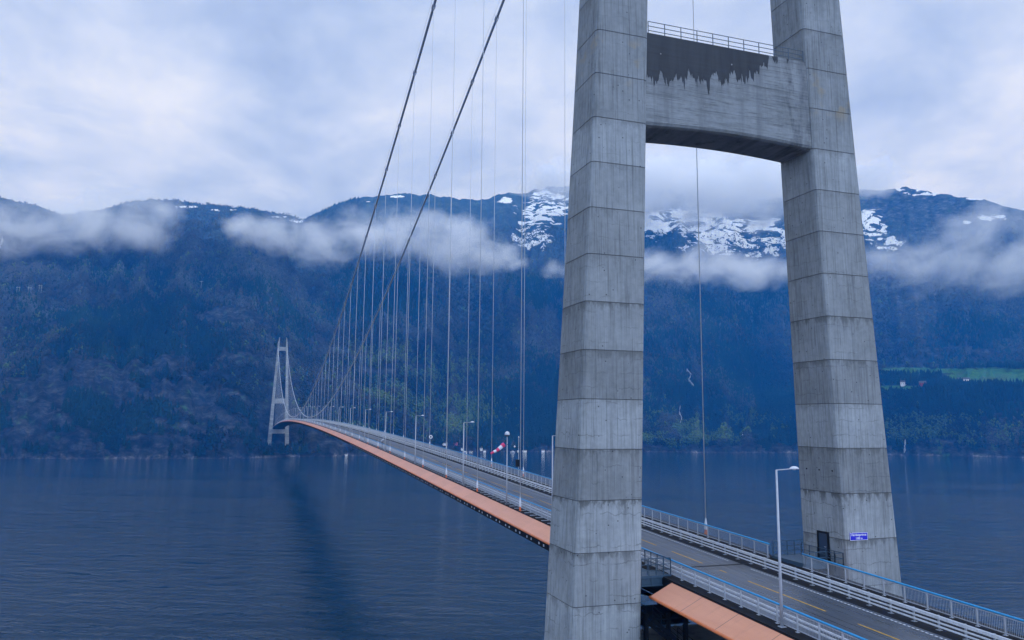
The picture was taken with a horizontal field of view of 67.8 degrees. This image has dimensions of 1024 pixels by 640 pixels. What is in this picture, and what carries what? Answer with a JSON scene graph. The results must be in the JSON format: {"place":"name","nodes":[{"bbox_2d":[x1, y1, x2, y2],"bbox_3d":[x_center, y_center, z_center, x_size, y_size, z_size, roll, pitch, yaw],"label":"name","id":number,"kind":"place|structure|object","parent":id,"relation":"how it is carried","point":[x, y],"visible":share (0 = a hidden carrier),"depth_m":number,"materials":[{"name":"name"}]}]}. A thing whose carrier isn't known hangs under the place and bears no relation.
{"place":"outdoors","nodes":[
{"label":"outdoors","id":0,"kind":"place"},
{"bbox_2d":[0,452,1023,639],"bbox_3d":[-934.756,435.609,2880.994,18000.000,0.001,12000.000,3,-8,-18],"label":"water","id":1,"kind":"structure","parent":0,"point":[369,547],"depth_m":390.17,"materials":[{"name":"blue liquid"}]},
{"bbox_2d":[0,186,1023,458],"bbox_3d":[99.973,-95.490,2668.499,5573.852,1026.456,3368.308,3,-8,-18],"label":"mountain","id":2,"kind":"structure","parent":0,"point":[32,414],"depth_m":2379.79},
{"bbox_2d":[267,337,288,444],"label":"bridge tower","id":3,"kind":"structure","parent":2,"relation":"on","point":[271,431],"depth_m":1301.03,"materials":[{"name":"concrete"}]},
{"bbox_2d":[0,196,1023,455],"bbox_3d":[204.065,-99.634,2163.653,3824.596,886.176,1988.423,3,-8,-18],"label":"bare birch wood","id":4,"kind":"object","parent":2,"relation":"on","point":[302,356],"visible":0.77,"depth_m":1899.26,"materials":[{"name":"plant"}]},
{"bbox_2d":[0,196,1023,455],"bbox_3d":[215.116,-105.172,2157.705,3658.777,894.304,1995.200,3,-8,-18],"label":"conifer forest","id":5,"kind":"object","parent":2,"relation":"on","point":[112,422],"visible":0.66,"depth_m":1738.97,"materials":[{"name":"green plant"}]},
{"bbox_2d":[0,200,1023,451],"bbox_3d":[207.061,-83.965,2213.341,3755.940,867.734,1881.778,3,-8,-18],"label":"spring wood","id":6,"kind":"object","parent":2,"relation":"on","point":[694,434],"visible":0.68,"depth_m":1675.79,"materials":[{"name":"green plant"}]},
{"bbox_2d":[900,380,905,386],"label":"farmhouse","id":7,"kind":"object","parent":2,"relation":"on","point":[902,383],"visible":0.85,"depth_m":1763.02,"materials":[{"name":"wood"}]},
{"bbox_2d":[0,0,1023,219],"label":"sky","id":8,"kind":"structure","parent":0,"point":[291,107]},
{"bbox_2d":[312,420,1015,639],"bbox_3d":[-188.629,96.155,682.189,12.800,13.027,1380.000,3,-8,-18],"label":"road","id":9,"kind":"structure","parent":0,"point":[858,617],"depth_m":61.54,"materials":[{"name":"grey asphalt"}]},
{"bbox_2d":[306,419,1010,639],"bbox_3d":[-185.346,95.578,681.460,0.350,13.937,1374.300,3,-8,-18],"label":"guard rail","id":10,"kind":"object","parent":9,"relation":"on","point":[912,608],"visible":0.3,"depth_m":61.71,"materials":[{"name":"grey metal"}]},
{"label":"shore","id":11,"kind":"structure","parent":0,"visible":0},
{"bbox_2d":[544,0,902,639],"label":"bridge tower","id":12,"kind":"structure","parent":11,"relation":"on","point":[638,87],"depth_m":68.10,"materials":[{"name":"concrete"}]},
{"bbox_2d":[278,0,436,417],"bbox_3d":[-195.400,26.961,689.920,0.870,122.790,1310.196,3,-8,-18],"label":"cable","id":13,"kind":"object","parent":12,"relation":"attached to","point":[412,80],"visible":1,"depth_m":221.62,"materials":[{"name":"grey metal"}]},
{"bbox_2d":[340,312,344,430],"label":"hanger","id":14,"kind":"object","parent":13,"relation":"hanging from","point":[342,370],"visible":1,"depth_m":308.26,"materials":[{"name":"metal"}]},
{"bbox_2d":[345,299,350,434],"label":"hanger","id":15,"kind":"object","parent":13,"relation":"hanging from","point":[348,359],"visible":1,"depth_m":289.83,"materials":[{"name":"metal"}]},
{"bbox_2d":[352,279,357,434],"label":"hanger","id":16,"kind":"object","parent":13,"relation":"hanging from","point":[354,363],"visible":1,"depth_m":270.62,"materials":[{"name":"metal"}]},
{"bbox_2d":[359,256,365,439],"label":"hanger","id":17,"kind":"object","parent":13,"relation":"hanging from","point":[362,348],"visible":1,"depth_m":252.29,"materials":[{"name":"metal"}]},
{"bbox_2d":[367,209,375,440],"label":"hanger","id":18,"kind":"object","parent":13,"relation":"hanging from","point":[371,328],"visible":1,"depth_m":233.92,"materials":[{"name":"metal"}]},
{"bbox_2d":[377,173,386,444],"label":"hanger","id":19,"kind":"object","parent":13,"relation":"hanging from","point":[381,327],"visible":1,"depth_m":214.95,"materials":[{"name":"metal"}]},
{"bbox_2d":[389,151,398,450],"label":"hanger","id":20,"kind":"object","parent":13,"relation":"hanging from","point":[394,301],"visible":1,"depth_m":196.83,"materials":[{"name":"metal"}]},
{"bbox_2d":[404,77,414,458],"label":"hanger","id":21,"kind":"object","parent":13,"relation":"hanging from","point":[409,266],"visible":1,"depth_m":178.57,"materials":[{"name":"metal"}]},
{"bbox_2d":[422,11,433,466],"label":"hanger","id":22,"kind":"object","parent":13,"relation":"hanging from","point":[427,258],"visible":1,"depth_m":159.47,"materials":[{"name":"metal"}]},
{"bbox_2d":[445,0,455,477],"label":"hanger","id":23,"kind":"object","parent":13,"relation":"hanging from","point":[450,254],"visible":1,"depth_m":140.30,"materials":[{"name":"metal"}]},
{"bbox_2d":[476,17,483,491],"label":"hanger","id":24,"kind":"object","parent":13,"relation":"hanging from","point":[480,263],"visible":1,"depth_m":120.85,"materials":[{"name":"metal"}]},
{"bbox_2d":[519,0,523,510],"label":"hanger","id":25,"kind":"object","parent":13,"relation":"hanging from","point":[521,272],"visible":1,"depth_m":101.11,"materials":[{"name":"metal"}]},
{"bbox_2d":[273,420,1023,639],"bbox_3d":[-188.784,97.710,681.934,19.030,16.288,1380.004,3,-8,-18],"label":"bridge deck","id":26,"kind":"structure","parent":25,"relation":"hanging from","point":[727,619],"depth_m":65.45,"materials":[{"name":"metal"}]},
{"bbox_2d":[414,415,423,462],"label":"street lamp","id":27,"kind":"object","parent":26,"relation":"on","point":[415,442],"visible":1,"depth_m":163.39,"materials":[{"name":"grey metal"}]},
{"bbox_2d":[462,421,473,483],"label":"street lamp","id":28,"kind":"object","parent":26,"relation":"on","point":[463,453],"visible":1,"depth_m":125.67,"materials":[{"name":"grey metal"}]},
{"bbox_2d":[490,431,509,503],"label":"windsock mast","id":29,"kind":"object","parent":26,"relation":"on","point":[502,445],"visible":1,"depth_m":103.38,"materials":[{"name":"metal"}]},
{"bbox_2d":[514,436,519,474],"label":"weather mast","id":30,"kind":"object","parent":26,"relation":"on","point":[518,462],"visible":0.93,"depth_m":141.65,"materials":[{"name":"metal"}]},
{"bbox_2d":[314,419,769,557],"bbox_3d":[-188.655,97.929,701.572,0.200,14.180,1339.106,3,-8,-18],"label":"bridge railing","id":31,"kind":"object","parent":26,"relation":"on","point":[533,477],"visible":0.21,"depth_m":94.64,"materials":[{"name":"grey metal"}]},
{"bbox_2d":[552,435,555,494],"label":"street lamp","id":32,"kind":"object","parent":26,"relation":"on","point":[552,463],"visible":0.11,"depth_m":88.19,"materials":[{"name":"grey metal"}]},
{"bbox_2d":[280,418,867,639],"bbox_3d":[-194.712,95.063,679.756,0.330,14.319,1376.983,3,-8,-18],"label":"bridge railing","id":33,"kind":"object","parent":26,"relation":"on","point":[731,591],"visible":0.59,"depth_m":59.18,"materials":[{"name":"grey metal"}]},
{"bbox_2d":[641,550,670,586],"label":"steel platform","id":34,"kind":"structure","parent":26,"relation":"attached to","point":[649,578],"depth_m":62.85,"materials":[{"name":"grey metal"}]},
{"bbox_2d":[640,603,692,639],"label":"access stair","id":35,"kind":"object","parent":26,"relation":"attached to","point":[658,615],"visible":0.59,"depth_m":61.57,"materials":[{"name":"metal"}]},
{"bbox_2d":[775,466,798,627],"bbox_3d":[18.416,14.944,50.574,2.030,10.291,0.400,3,-8,-18],"label":"street lamp","id":36,"kind":"object","parent":26,"relation":"on","point":[780,570],"visible":1,"depth_m":50.18,"materials":[{"name":"grey metal"}]},
{"bbox_2d":[772,539,843,570],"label":"steel platform","id":37,"kind":"structure","parent":26,"relation":"attached to","point":[799,560],"depth_m":69.28,"materials":[{"name":"grey metal"}]},
{"bbox_2d":[802,553,1023,639],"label":"bridge railing","id":38,"kind":"object","parent":26,"relation":"on","point":[811,561],"visible":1,"depth_m":55.16,"materials":[{"name":"grey metal"}]},
{"bbox_2d":[287,0,504,417],"bbox_3d":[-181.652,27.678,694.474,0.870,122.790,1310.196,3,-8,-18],"label":"cable","id":39,"kind":"object","parent":12,"relation":"attached to","point":[472,81],"visible":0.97,"depth_m":224.19,"materials":[{"name":"grey metal"}]},
{"bbox_2d":[384,290,388,431],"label":"hanger","id":40,"kind":"object","parent":39,"relation":"hanging from","point":[386,360],"visible":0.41,"depth_m":294.30,"materials":[{"name":"metal"}]},
{"bbox_2d":[393,282,397,433],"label":"hanger","id":41,"kind":"object","parent":39,"relation":"hanging from","point":[395,359],"visible":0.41,"depth_m":275.45,"materials":[{"name":"metal"}]},
{"bbox_2d":[403,247,408,438],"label":"hanger","id":42,"kind":"object","parent":39,"relation":"hanging from","point":[406,332],"visible":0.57,"depth_m":257.74,"materials":[{"name":"metal"}]},
{"bbox_2d":[416,231,420,405],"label":"hanger","id":43,"kind":"object","parent":39,"relation":"hanging from","point":[418,319],"visible":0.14,"depth_m":239.08,"materials":[{"name":"metal"}]},
{"bbox_2d":[429,178,435,443],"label":"hanger","id":44,"kind":"object","parent":39,"relation":"hanging from","point":[432,312],"visible":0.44,"depth_m":220.25,"materials":[{"name":"metal"}]},
{"bbox_2d":[446,166,451,447],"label":"hanger","id":45,"kind":"object","parent":39,"relation":"hanging from","point":[448,321],"visible":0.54,"depth_m":200.72,"materials":[{"name":"metal"}]},
{"bbox_2d":[466,85,472,456],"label":"hanger","id":46,"kind":"object","parent":39,"relation":"hanging from","point":[469,275],"visible":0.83,"depth_m":183.17,"materials":[{"name":"metal"}]},
{"bbox_2d":[491,22,496,460],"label":"hanger","id":47,"kind":"object","parent":39,"relation":"hanging from","point":[494,225],"visible":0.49,"depth_m":165.43,"materials":[{"name":"metal"}]},
{"bbox_2d":[523,0,526,475],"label":"hanger","id":48,"kind":"object","parent":39,"relation":"hanging from","point":[524,264],"visible":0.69,"depth_m":144.43,"materials":[{"name":"metal"}]},
{"bbox_2d":[693,2,706,534],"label":"hanger","id":49,"kind":"object","parent":39,"relation":"hanging from","point":[705,532],"visible":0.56,"depth_m":85.81,"materials":[{"name":"metal"}]},
{"bbox_2d":[817,530,830,560],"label":"door","id":50,"kind":"structure","parent":12,"relation":"in","point":[823,541],"depth_m":69.72,"materials":[{"name":"paint"}]},
{"bbox_2d":[850,532,867,540],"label":"name sign","id":51,"kind":"object","parent":12,"relation":"attached to","point":[859,536],"visible":1,"depth_m":67.69,"materials":[{"name":"blue metal"}]}
]}

